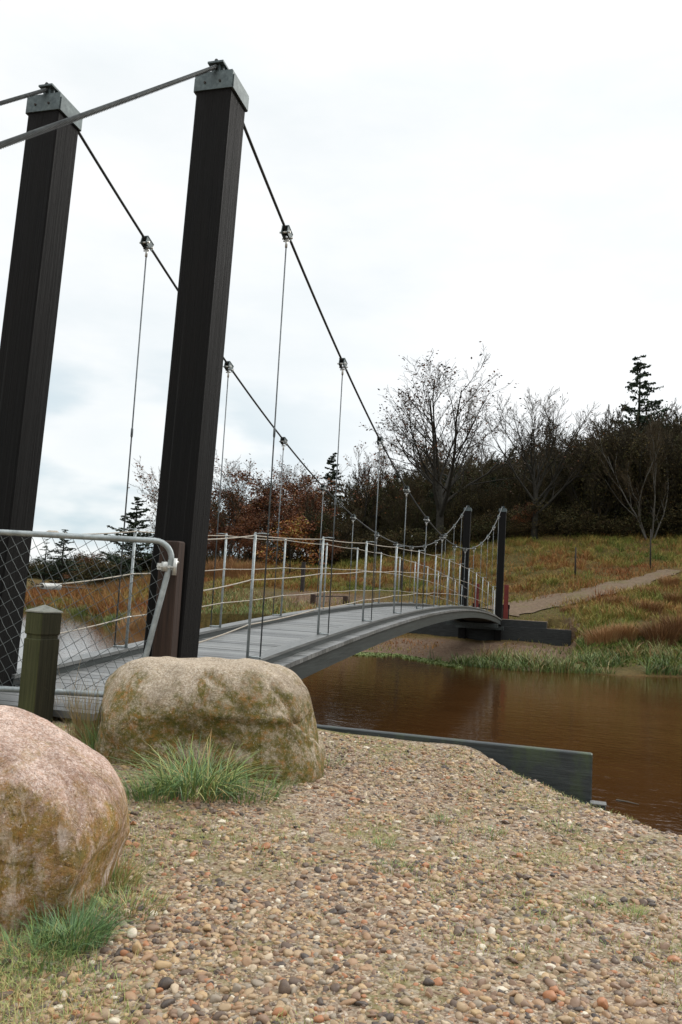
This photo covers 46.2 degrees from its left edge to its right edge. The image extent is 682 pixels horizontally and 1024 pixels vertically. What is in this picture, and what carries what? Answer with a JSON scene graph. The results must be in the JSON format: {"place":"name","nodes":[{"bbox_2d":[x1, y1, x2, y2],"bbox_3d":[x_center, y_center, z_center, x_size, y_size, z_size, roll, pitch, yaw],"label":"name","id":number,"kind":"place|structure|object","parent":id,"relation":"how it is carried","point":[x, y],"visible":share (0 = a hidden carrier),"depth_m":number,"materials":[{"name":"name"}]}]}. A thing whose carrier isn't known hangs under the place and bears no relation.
{"place":"outdoors","nodes":[
{"label":"outdoors","id":0,"kind":"place"},
{"bbox_2d":[0,717,681,1023],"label":"gravel ground","id":1,"kind":"structure","parent":0,"point":[380,982],"depth_m":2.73,"materials":[{"name":"gravel"}]},
{"bbox_2d":[18,605,62,722],"bbox_3d":[-1.917,1.109,5.056,0.162,1.044,0.162,0,-7,32],"label":"timber bollard","id":2,"kind":"object","parent":1,"relation":"on","point":[39,663],"visible":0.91,"depth_m":5.02,"materials":[{"name":"wood"}]},
{"bbox_2d":[0,914,93,979],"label":"grass tuft","id":3,"kind":"object","parent":1,"relation":"on","point":[10,947],"visible":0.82,"depth_m":2.16,"materials":[{"name":"plant"}]},
{"bbox_2d":[0,705,129,934],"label":"boulder","id":4,"kind":"object","parent":1,"relation":"on","point":[64,825],"visible":0.79,"depth_m":2.42,"materials":[{"name":"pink stone"}]},
{"bbox_2d":[1,887,151,956],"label":"grass tuft","id":5,"kind":"object","parent":1,"relation":"on","point":[74,923],"visible":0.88,"depth_m":2.28,"materials":[{"name":"plant"}]},
{"bbox_2d":[0,841,155,1023],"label":"mossy grass","id":6,"kind":"structure","parent":1,"relation":"on","point":[38,996],"depth_m":2.02,"materials":[{"name":"plant"}]},
{"bbox_2d":[55,683,103,745],"bbox_3d":[-1.417,1.143,4.552,0.452,0.389,0.458,8,-7,-40],"label":"grass tuft","id":7,"kind":"object","parent":1,"relation":"on","point":[78,725],"visible":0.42,"depth_m":4.51,"materials":[{"name":"plant"}]},
{"bbox_2d":[73,712,103,752],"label":"grass tuft","id":8,"kind":"object","parent":1,"relation":"on","point":[92,741],"visible":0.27,"depth_m":4.32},
{"bbox_2d":[81,876,180,923],"bbox_3d":[-0.668,1.216,2.514,0.351,0.072,0.369,2,-6,16],"label":"grass tuft","id":9,"kind":"object","parent":1,"relation":"on","point":[129,892],"visible":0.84,"depth_m":2.53,"materials":[{"name":"plant"}]},
{"bbox_2d":[101,846,160,893],"bbox_3d":[-0.770,1.200,2.696,0.380,0.126,0.374,2,-6,16],"label":"grass tuft","id":10,"kind":"object","parent":1,"relation":"on","point":[118,875],"visible":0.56,"depth_m":2.72,"materials":[{"name":"plant"}]},
{"bbox_2d":[114,764,192,803],"bbox_3d":[-0.887,1.246,3.698,0.501,0.156,0.490,4,-6,-10],"label":"grass tuft","id":11,"kind":"object","parent":1,"relation":"on","point":[145,792],"visible":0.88,"depth_m":3.67,"materials":[{"name":"plant"}]},
{"bbox_2d":[152,540,184,657],"bbox_3d":[-1.218,1.026,5.501,0.145,1.655,0.105,2,-6,16],"label":"gate post","id":12,"kind":"object","parent":1,"relation":"on","point":[165,641],"visible":0.31,"depth_m":5.49,"materials":[{"name":"wood"}]},
{"bbox_2d":[0,529,178,696],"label":"wire gate","id":13,"kind":"structure","parent":12,"relation":"attached to","point":[169,565],"depth_m":5.41,"materials":[{"name":"metal"}]},
{"bbox_2d":[107,728,306,803],"bbox_3d":[-0.691,1.224,3.877,1.066,0.279,1.106,2,-6,16],"label":"grass tuft","id":14,"kind":"object","parent":1,"relation":"on","point":[203,790],"visible":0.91,"depth_m":3.87,"materials":[{"name":"plant"}]},
{"bbox_2d":[94,656,324,783],"bbox_3d":[-0.710,1.205,4.551,1.255,0.734,0.820,3,-6,0],"label":"boulder","id":15,"kind":"object","parent":1,"relation":"on","point":[250,706],"visible":0.72,"depth_m":4.20,"materials":[{"name":"stone"}]},
{"bbox_2d":[193,762,294,804],"bbox_3d":[-0.459,1.307,3.863,0.537,0.159,0.555,8,-7,-39],"label":"grass tuft","id":16,"kind":"object","parent":1,"relation":"on","point":[254,794],"visible":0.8,"depth_m":3.85,"materials":[{"name":"plant"}]},
{"bbox_2d":[0,59,506,720],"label":"suspension footbridge","id":17,"kind":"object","parent":1,"relation":"on","point":[306,643],"visible":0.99,"depth_m":6.27,"materials":[{"name":"metal"}]},
{"bbox_2d":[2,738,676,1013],"bbox_3d":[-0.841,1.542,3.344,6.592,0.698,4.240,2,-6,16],"label":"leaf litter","id":18,"kind":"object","parent":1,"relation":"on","point":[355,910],"visible":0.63,"depth_m":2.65,"materials":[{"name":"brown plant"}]},
{"bbox_2d":[0,834,681,1023],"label":"gravel pebbles","id":19,"kind":"object","parent":1,"relation":"on","point":[305,954],"visible":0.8,"depth_m":2.34,"materials":[{"name":"gravel"}]},
{"bbox_2d":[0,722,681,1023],"bbox_3d":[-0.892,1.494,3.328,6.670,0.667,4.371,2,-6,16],"label":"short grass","id":20,"kind":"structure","parent":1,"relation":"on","point":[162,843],"depth_m":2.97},
{"bbox_2d":[317,724,606,810],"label":"retaining wall","id":21,"kind":"structure","parent":1,"relation":"on","point":[568,773],"depth_m":5.05,"materials":[{"name":"grey wood"}]},
{"bbox_2d":[608,901,655,921],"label":"grass tuft","id":22,"kind":"object","parent":1,"relation":"on","point":[635,910],"visible":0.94,"depth_m":2.70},
{"bbox_2d":[0,0,681,562],"label":"sky","id":23,"kind":"structure","parent":0,"point":[448,177],"materials":[{"name":"white"}]},
{"bbox_2d":[17,610,681,836],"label":"river water","id":24,"kind":"structure","parent":0,"point":[626,731],"depth_m":15.04,"materials":[{"name":"liquid"}]},
{"bbox_2d":[355,651,462,668],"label":"water weed","id":25,"kind":"object","parent":24,"relation":"on","point":[426,660],"visible":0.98,"depth_m":25.78,"materials":[{"name":"plant"}]},
{"bbox_2d":[24,531,681,676],"bbox_3d":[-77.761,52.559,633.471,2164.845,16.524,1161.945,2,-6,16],"label":"bank","id":26,"kind":"structure","parent":0,"point":[460,646],"depth_m":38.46,"materials":[{"name":"green plant"}]},
{"bbox_2d":[27,539,60,588],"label":"conifer","id":27,"kind":"object","parent":26,"relation":"on","point":[44,569],"visible":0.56,"depth_m":74.64,"materials":[{"name":"green plant"}]},
{"bbox_2d":[36,529,90,588],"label":"conifer","id":28,"kind":"object","parent":26,"relation":"on","point":[61,565],"visible":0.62,"depth_m":74.59,"materials":[{"name":"green plant"}]},
{"bbox_2d":[72,549,152,585],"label":"scrub bush","id":29,"kind":"object","parent":26,"relation":"on","point":[89,564],"visible":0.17,"depth_m":85.41,"materials":[{"name":"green plant"}]},
{"bbox_2d":[92,496,154,582],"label":"spruce","id":30,"kind":"object","parent":26,"relation":"on","point":[135,517],"visible":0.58,"depth_m":61.52,"materials":[{"name":"green plant"}]},
{"bbox_2d":[100,574,149,596],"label":"grass tussock","id":31,"kind":"object","parent":26,"relation":"on","point":[127,581],"depth_m":50.77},
{"bbox_2d":[112,608,146,629],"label":"grass tussock","id":32,"kind":"object","parent":26,"relation":"on","point":[139,621],"depth_m":34.00,"materials":[{"name":"plant"}]},
{"bbox_2d":[24,585,315,627],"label":"bank grass","id":33,"kind":"structure","parent":26,"relation":"on","point":[234,607],"depth_m":37.41,"materials":[{"name":"plant"}]},
{"bbox_2d":[128,458,257,536],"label":"bare tree","id":34,"kind":"object","parent":26,"relation":"on","point":[153,496],"visible":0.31,"depth_m":66.28,"materials":[{"name":"orange plant"}]},
{"bbox_2d":[204,557,236,577],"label":"grass tussock","id":35,"kind":"object","parent":26,"relation":"on","point":[208,566],"depth_m":49.48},
{"bbox_2d":[207,516,239,555],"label":"copper oak","id":36,"kind":"object","parent":26,"relation":"on","point":[222,542],"visible":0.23,"depth_m":61.78,"materials":[{"name":"brown plant"}]},
{"bbox_2d":[210,488,261,555],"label":"copper oak","id":37,"kind":"object","parent":26,"relation":"on","point":[227,511],"visible":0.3,"depth_m":62.46,"materials":[{"name":"orange plant"}]},
{"bbox_2d":[211,557,264,578],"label":"grass tussock","id":38,"kind":"object","parent":26,"relation":"on","point":[233,573],"depth_m":47.20,"materials":[{"name":"plant"}]},
{"bbox_2d":[208,501,267,562],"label":"copper oak","id":39,"kind":"object","parent":26,"relation":"on","point":[242,526],"visible":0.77,"depth_m":57.14,"materials":[{"name":"orange plant"}]},
{"bbox_2d":[226,529,271,562],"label":"copper oak","id":40,"kind":"object","parent":26,"relation":"on","point":[248,542],"visible":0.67,"depth_m":55.76,"materials":[{"name":"orange plant"}]},
{"bbox_2d":[211,466,303,552],"bbox_3d":[-6.226,0.385,63.243,9.125,8.019,6.657,1,-6,19],"label":"copper oak","id":41,"kind":"object","parent":26,"relation":"on","point":[264,494],"visible":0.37,"depth_m":62.25,"materials":[{"name":"orange plant"}]},
{"bbox_2d":[209,454,329,557],"bbox_3d":[-6.860,0.014,61.842,9.782,9.042,8.312,-2,-8,44],"label":"bare tree","id":42,"kind":"object","parent":26,"relation":"on","point":[237,484],"visible":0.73,"depth_m":60.92,"materials":[{"name":"brown plant"}]},
{"bbox_2d":[259,535,295,557],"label":"wood tree","id":43,"kind":"object","parent":26,"relation":"on","point":[273,545],"visible":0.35,"depth_m":56.69,"materials":[{"name":"brown plant"}]},
{"bbox_2d":[252,514,327,573],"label":"young beech","id":44,"kind":"object","parent":26,"relation":"on","point":[295,529],"visible":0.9,"depth_m":49.51,"materials":[{"name":"brown plant"}]},
{"bbox_2d":[249,487,337,560],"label":"copper oak","id":45,"kind":"object","parent":26,"relation":"on","point":[295,512],"visible":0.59,"depth_m":57.65,"materials":[{"name":"orange plant"}]},
{"bbox_2d":[259,478,338,556],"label":"copper oak","id":46,"kind":"object","parent":26,"relation":"on","point":[317,507],"visible":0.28,"depth_m":60.13,"materials":[{"name":"orange plant"}]},
{"bbox_2d":[286,518,329,563],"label":"copper oak","id":47,"kind":"object","parent":26,"relation":"on","point":[296,558],"visible":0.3,"depth_m":56.32,"materials":[{"name":"orange plant"}]},
{"bbox_2d":[278,469,348,550],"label":"copper oak","id":48,"kind":"object","parent":26,"relation":"on","point":[308,476],"visible":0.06,"depth_m":67.28,"materials":[{"name":"orange plant"}]},
{"bbox_2d":[263,456,371,552],"bbox_3d":[-2.950,0.072,64.913,8.697,8.770,7.390,-1,-7,33],"label":"bare tree","id":49,"kind":"object","parent":26,"relation":"on","point":[294,476],"visible":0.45,"depth_m":63.98,"materials":[{"name":"orange plant"}]},
{"bbox_2d":[302,495,342,561],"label":"wood tree","id":50,"kind":"object","parent":26,"relation":"on","point":[310,517],"visible":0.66,"depth_m":55.82,"materials":[{"name":"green plant"}]},
{"bbox_2d":[301,530,345,565],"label":"copper oak","id":51,"kind":"object","parent":26,"relation":"on","point":[329,550],"visible":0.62,"depth_m":55.71,"materials":[{"name":"orange plant"}]},
{"bbox_2d":[321,452,344,542],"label":"conifer","id":52,"kind":"object","parent":26,"relation":"on","point":[332,459],"visible":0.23,"depth_m":74.57,"materials":[{"name":"green plant"}]},
{"bbox_2d":[316,507,372,548],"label":"wood tree","id":53,"kind":"object","parent":26,"relation":"on","point":[344,533],"visible":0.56,"depth_m":58.03,"materials":[{"name":"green plant"}]},
{"bbox_2d":[312,534,377,562],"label":"scrub bush","id":54,"kind":"object","parent":26,"relation":"on","point":[357,541],"visible":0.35,"depth_m":56.24,"materials":[{"name":"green plant"}]},
{"bbox_2d":[274,440,417,535],"bbox_3d":[0.795,-1.133,62.640,10.052,9.291,8.541,-1,-7,38],"label":"bare tree","id":55,"kind":"object","parent":26,"relation":"on","point":[385,476],"visible":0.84,"depth_m":62.94,"materials":[{"name":"orange plant"}]},
{"bbox_2d":[318,491,385,542],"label":"wood tree","id":56,"kind":"object","parent":26,"relation":"on","point":[351,511],"visible":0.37,"depth_m":63.62,"materials":[{"name":"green plant"}]},
{"bbox_2d":[27,531,681,661],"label":"grass clumps","id":57,"kind":"object","parent":26,"relation":"on","point":[630,613],"visible":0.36,"depth_m":46.92,"materials":[{"name":"plant"}]},
{"bbox_2d":[333,463,386,535],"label":"wood tree","id":58,"kind":"object","parent":26,"relation":"on","point":[354,489],"visible":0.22,"depth_m":66.55,"materials":[{"name":"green plant"}]},
{"bbox_2d":[365,513,399,545],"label":"wood tree","id":59,"kind":"object","parent":26,"relation":"on","point":[382,529],"visible":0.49,"depth_m":61.67,"materials":[{"name":"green plant"}]},
{"bbox_2d":[349,525,434,556],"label":"scrub bush","id":60,"kind":"object","parent":26,"relation":"on","point":[385,542],"visible":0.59,"depth_m":56.64,"materials":[{"name":"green plant"}]},
{"bbox_2d":[377,487,424,540],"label":"wood tree","id":61,"kind":"object","parent":26,"relation":"on","point":[409,518],"visible":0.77,"depth_m":60.52,"materials":[{"name":"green plant"}]},
{"bbox_2d":[379,482,434,536],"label":"wood tree","id":62,"kind":"object","parent":26,"relation":"on","point":[394,492],"visible":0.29,"depth_m":63.22,"materials":[{"name":"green plant"}]},
{"bbox_2d":[375,465,454,502],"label":"wood tree","id":63,"kind":"object","parent":26,"relation":"on","point":[429,487],"visible":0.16,"depth_m":72.05,"materials":[{"name":"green plant"}]},
{"bbox_2d":[383,525,458,556],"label":"scrub bush","id":64,"kind":"object","parent":26,"relation":"on","point":[429,541],"visible":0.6,"depth_m":56.38,"materials":[{"name":"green plant"}]},
{"bbox_2d":[412,495,448,535],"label":"wood tree","id":65,"kind":"object","parent":26,"relation":"on","point":[432,521],"visible":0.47,"depth_m":62.55,"materials":[{"name":"green plant"}]},
{"bbox_2d":[359,341,548,554],"bbox_3d":[7.789,-3.984,59.680,13.493,15.154,18.432,-1,-7,33],"label":"bare oak","id":66,"kind":"object","parent":26,"relation":"on","point":[441,501],"visible":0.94,"depth_m":58.61,"materials":[{"name":"brown plant"}]},
{"bbox_2d":[425,459,500,531],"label":"wood tree","id":67,"kind":"object","parent":26,"relation":"on","point":[479,481],"visible":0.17,"depth_m":66.57,"materials":[{"name":"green plant"}]},
{"bbox_2d":[435,511,497,544],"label":"scrub bush","id":68,"kind":"object","parent":26,"relation":"on","point":[451,526],"visible":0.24,"depth_m":59.26,"materials":[{"name":"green plant"}]},
{"bbox_2d":[444,477,496,540],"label":"wood tree","id":69,"kind":"object","parent":26,"relation":"on","point":[474,498],"visible":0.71,"depth_m":59.29,"materials":[{"name":"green plant"}]},
{"bbox_2d":[417,431,528,487],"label":"wood tree","id":70,"kind":"object","parent":26,"relation":"on","point":[441,451],"visible":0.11,"depth_m":80.25,"materials":[{"name":"brown plant"}]},
{"bbox_2d":[446,455,521,493],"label":"wood tree","id":71,"kind":"object","parent":26,"relation":"on","point":[486,471],"visible":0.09,"depth_m":71.95,"materials":[{"name":"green plant"}]},
{"bbox_2d":[447,457,529,502],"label":"wood tree","id":72,"kind":"object","parent":26,"relation":"on","point":[497,471],"visible":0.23,"depth_m":67.04,"materials":[{"name":"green plant"}]},
{"bbox_2d":[409,619,570,645],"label":"retaining wall","id":73,"kind":"structure","parent":26,"relation":"on","point":[532,631],"depth_m":33.95,"materials":[{"name":"concrete"}]},
{"bbox_2d":[470,516,523,543],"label":"scrub bush","id":74,"kind":"object","parent":26,"relation":"on","point":[483,535],"visible":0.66,"depth_m":57.55,"materials":[{"name":"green plant"}]},
{"bbox_2d":[475,484,519,526],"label":"wood tree","id":75,"kind":"object","parent":26,"relation":"on","point":[491,504],"visible":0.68,"depth_m":61.17,"materials":[{"name":"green plant"}]},
{"bbox_2d":[502,585,509,618],"bbox_3d":[7.429,4.150,36.031,0.340,1.736,0.110,2,-6,16],"label":"red marker post","id":76,"kind":"object","parent":26,"relation":"on","point":[505,610],"visible":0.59,"depth_m":35.99,"materials":[{"name":"paint"}]},
{"bbox_2d":[482,474,545,528],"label":"wood tree","id":77,"kind":"object","parent":26,"relation":"on","point":[513,497],"visible":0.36,"depth_m":63.27,"materials":[{"name":"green plant"}]},
{"bbox_2d":[498,463,553,512],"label":"wood tree","id":78,"kind":"object","parent":26,"relation":"on","point":[510,477],"visible":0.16,"depth_m":64.64,"materials":[{"name":"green plant"}]},
{"bbox_2d":[506,520,546,538],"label":"scrub bush","id":79,"kind":"object","parent":26,"relation":"on","point":[517,530],"visible":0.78,"depth_m":57.09,"materials":[{"name":"green plant"}]},
{"bbox_2d":[374,637,681,675],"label":"bank sedge","id":80,"kind":"object","parent":26,"relation":"on","point":[481,660],"visible":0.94,"depth_m":24.68,"materials":[{"name":"plant"}]},
{"bbox_2d":[507,496,580,536],"bbox_3d":[14.549,0.657,58.587,6.095,3.328,6.194,1,-6,20],"label":"scrub bush","id":81,"kind":"object","parent":26,"relation":"on","point":[539,514],"visible":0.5,"depth_m":57.13,"materials":[{"name":"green plant"}]},
{"bbox_2d":[468,386,633,538],"bbox_3d":[15.000,-3.562,58.709,11.610,12.211,7.452,4,-6,-4],"label":"bare tree","id":82,"kind":"object","parent":26,"relation":"on","point":[536,487],"visible":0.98,"depth_m":57.93,"materials":[{"name":"brown plant"}]},
{"bbox_2d":[514,504,590,533],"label":"scrub bush","id":83,"kind":"object","parent":26,"relation":"on","point":[571,513],"visible":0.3,"depth_m":57.81,"materials":[{"name":"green plant"}]},
{"bbox_2d":[520,507,603,536],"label":"scrub bush","id":84,"kind":"object","parent":26,"relation":"on","point":[571,527],"visible":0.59,"depth_m":56.84,"materials":[{"name":"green plant"}]},
{"bbox_2d":[540,471,593,514],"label":"wood tree","id":85,"kind":"object","parent":26,"relation":"on","point":[548,480],"visible":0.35,"depth_m":60.89,"materials":[{"name":"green plant"}]},
{"bbox_2d":[528,504,618,534],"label":"scrub bush","id":86,"kind":"object","parent":26,"relation":"on","point":[554,510],"visible":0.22,"depth_m":57.82,"materials":[{"name":"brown plant"}]},
{"bbox_2d":[482,569,680,615],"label":"gravel path","id":87,"kind":"structure","parent":26,"relation":"on","point":[529,606],"depth_m":39.65,"materials":[{"name":"gravel"}]},
{"bbox_2d":[553,513,626,536],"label":"scrub bush","id":88,"kind":"object","parent":26,"relation":"on","point":[610,525],"visible":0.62,"depth_m":56.36,"materials":[{"name":"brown plant"}]},
{"bbox_2d":[540,427,643,520],"bbox_3d":[18.396,-2.029,58.555,5.896,8.066,7.140,5,-6,-22],"label":"wood tree","id":89,"kind":"object","parent":26,"relation":"on","point":[591,486],"visible":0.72,"depth_m":57.47,"materials":[{"name":"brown plant"}]},
{"bbox_2d":[578,620,627,644],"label":"grass tussock","id":90,"kind":"object","parent":26,"relation":"on","point":[606,635],"depth_m":29.17,"materials":[{"name":"plant"}]},
{"bbox_2d":[562,497,647,538],"bbox_3d":[19.051,0.614,57.181,6.668,3.583,6.562,2,-6,9],"label":"scrub bush","id":91,"kind":"object","parent":26,"relation":"on","point":[588,516],"visible":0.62,"depth_m":56.22,"materials":[{"name":"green plant"}]},
{"bbox_2d":[557,411,675,522],"bbox_3d":[20.086,-2.567,58.790,6.816,9.324,8.254,6,-6,-26],"label":"wood tree","id":92,"kind":"object","parent":26,"relation":"on","point":[578,456],"visible":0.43,"depth_m":57.28,"materials":[{"name":"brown plant"}]},
{"bbox_2d":[573,402,681,529],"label":"wood tree","id":93,"kind":"object","parent":26,"relation":"on","point":[638,454],"visible":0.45,"depth_m":56.77,"materials":[{"name":"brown plant"}]},
{"bbox_2d":[608,619,646,641],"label":"grass tussock","id":94,"kind":"object","parent":26,"relation":"on","point":[629,634],"depth_m":29.14,"materials":[{"name":"plant"}]},
{"bbox_2d":[581,408,680,539],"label":"pale birch","id":95,"kind":"object","parent":26,"relation":"on","point":[654,457],"visible":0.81,"depth_m":55.07,"materials":[{"name":"grey plant"}]},
{"bbox_2d":[580,418,681,532],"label":"wood tree","id":96,"kind":"object","parent":26,"relation":"on","point":[607,453],"visible":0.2,"depth_m":58.17,"materials":[{"name":"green plant"}]},
{"bbox_2d":[601,511,666,537],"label":"scrub bush","id":97,"kind":"object","parent":26,"relation":"on","point":[647,530],"visible":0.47,"depth_m":56.28,"materials":[{"name":"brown plant"}]},
{"bbox_2d":[589,496,680,534],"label":"scrub bush","id":98,"kind":"object","parent":26,"relation":"on","point":[636,511],"visible":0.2,"depth_m":56.89,"materials":[{"name":"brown plant"}]},
{"bbox_2d":[604,418,681,516],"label":"wood tree","id":99,"kind":"object","parent":26,"relation":"on","point":[647,437],"visible":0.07,"depth_m":59.98,"materials":[{"name":"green plant"}]},
{"bbox_2d":[612,355,675,440],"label":"spruce","id":100,"kind":"object","parent":26,"relation":"on","point":[645,385],"visible":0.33,"depth_m":77.05,"materials":[{"name":"green plant"}]},
{"bbox_2d":[631,597,667,615],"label":"grass tussock","id":101,"kind":"object","parent":26,"relation":"on","point":[644,606],"depth_m":33.41,"materials":[{"name":"plant"}]},
{"bbox_2d":[619,502,681,537],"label":"scrub bush","id":102,"kind":"object","parent":26,"relation":"on","point":[672,520],"visible":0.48,"depth_m":56.07,"materials":[{"name":"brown plant"}]},
{"bbox_2d":[620,419,681,534],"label":"wood tree","id":103,"kind":"object","parent":26,"relation":"on","point":[658,496],"visible":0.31,"depth_m":57.21,"materials":[{"name":"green plant"}]},
{"bbox_2d":[624,510,681,536],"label":"scrub bush","id":104,"kind":"object","parent":26,"relation":"on","point":[662,532],"visible":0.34,"depth_m":56.59,"materials":[{"name":"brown plant"}]},
{"bbox_2d":[635,613,681,647],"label":"grass tussock","id":105,"kind":"object","parent":26,"relation":"on","point":[661,633],"depth_m":27.90,"materials":[{"name":"plant"}]},
{"bbox_2d":[645,416,681,532],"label":"wood tree","id":106,"kind":"object","parent":26,"relation":"on","point":[675,488],"visible":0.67,"depth_m":56.85,"materials":[{"name":"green plant"}]},
{"bbox_2d":[650,606,681,642],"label":"grass tussock","id":107,"kind":"object","parent":26,"relation":"on","point":[679,624],"depth_m":28.70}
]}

